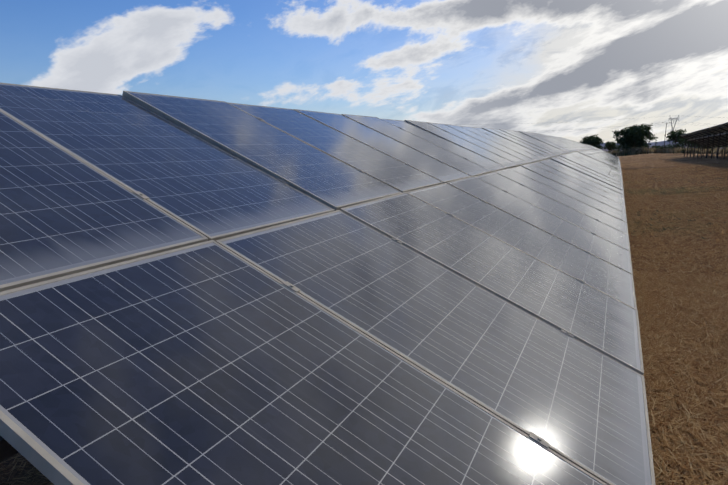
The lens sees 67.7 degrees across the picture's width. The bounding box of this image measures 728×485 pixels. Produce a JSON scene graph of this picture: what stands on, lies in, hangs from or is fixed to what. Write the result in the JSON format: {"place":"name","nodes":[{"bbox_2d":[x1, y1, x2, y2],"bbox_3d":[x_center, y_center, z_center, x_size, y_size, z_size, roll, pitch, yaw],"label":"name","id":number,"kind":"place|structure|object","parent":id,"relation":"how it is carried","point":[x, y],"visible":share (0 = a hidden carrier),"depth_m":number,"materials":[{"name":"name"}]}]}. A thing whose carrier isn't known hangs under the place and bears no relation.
{"place":"outdoors","nodes":[
{"label":"outdoors","id":0,"kind":"place"},
{"bbox_2d":[0,140,727,484],"bbox_3d":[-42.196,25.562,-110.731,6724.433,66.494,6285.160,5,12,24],"label":"field ground","id":1,"kind":"structure","parent":0,"point":[18,470],"depth_m":12.49,"materials":[{"name":"brown soil"}]},
{"bbox_2d":[0,83,655,484],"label":"pv table modules","id":2,"kind":"object","parent":1,"relation":"on","point":[198,291],"visible":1,"depth_m":1.90,"materials":[{"name":"blue glass"}]},
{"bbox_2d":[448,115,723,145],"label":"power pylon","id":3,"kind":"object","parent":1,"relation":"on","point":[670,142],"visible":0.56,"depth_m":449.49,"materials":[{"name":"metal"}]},
{"bbox_2d":[579,134,603,148],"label":"tree","id":4,"kind":"object","parent":1,"relation":"on","point":[593,140],"visible":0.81,"depth_m":204.08,"materials":[{"name":"green plant"}]},
{"bbox_2d":[574,141,619,160],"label":"solar panel modules","id":5,"kind":"object","parent":1,"relation":"on","point":[603,152],"visible":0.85,"depth_m":44.16,"materials":[{"name":"grey glass"}]},
{"bbox_2d":[604,141,615,150],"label":"tree","id":6,"kind":"object","parent":1,"relation":"on","point":[610,145],"visible":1,"depth_m":296.02,"materials":[{"name":"green plant"}]},
{"bbox_2d":[614,145,621,151],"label":"bush","id":7,"kind":"object","parent":1,"relation":"on","point":[617,147],"visible":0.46,"depth_m":326.69,"materials":[{"name":"green plant"}]},
{"bbox_2d":[610,123,657,150],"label":"tree","id":8,"kind":"object","parent":1,"relation":"on","point":[636,135],"visible":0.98,"depth_m":199.64,"materials":[{"name":"green plant"}]},
{"bbox_2d":[606,146,727,155],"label":"field brush","id":9,"kind":"object","parent":1,"relation":"on","point":[638,150],"visible":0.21,"depth_m":191.66,"materials":[{"name":"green plant"}]},
{"bbox_2d":[661,144,672,148],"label":"bush","id":10,"kind":"object","parent":1,"relation":"on","point":[668,146],"visible":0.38,"depth_m":352.22,"materials":[{"name":"green plant"}]},
{"bbox_2d":[621,161,727,484],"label":"field straw and weeds","id":11,"kind":"object","parent":1,"relation":"on","point":[663,302],"visible":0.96,"depth_m":4.62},
{"bbox_2d":[664,129,686,144],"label":"tree","id":12,"kind":"object","parent":1,"relation":"on","point":[672,134],"visible":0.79,"depth_m":199.07,"materials":[{"name":"green plant"}]},
{"bbox_2d":[671,143,683,148],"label":"bush","id":13,"kind":"object","parent":1,"relation":"on","point":[678,146],"visible":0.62,"depth_m":238.10,"materials":[{"name":"green plant"}]},
{"bbox_2d":[679,138,697,147],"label":"bush","id":14,"kind":"object","parent":1,"relation":"on","point":[683,144],"visible":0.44,"depth_m":239.42,"materials":[{"name":"green plant"}]},
{"bbox_2d":[680,122,727,158],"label":"pv modules","id":15,"kind":"object","parent":1,"relation":"on","point":[714,136],"visible":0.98,"depth_m":51.62,"materials":[{"name":"black glass"}]},
{"bbox_2d":[0,0,727,142],"label":"sky","id":16,"kind":"structure","parent":0,"point":[493,64],"materials":[{"name":"blue"}]}
]}

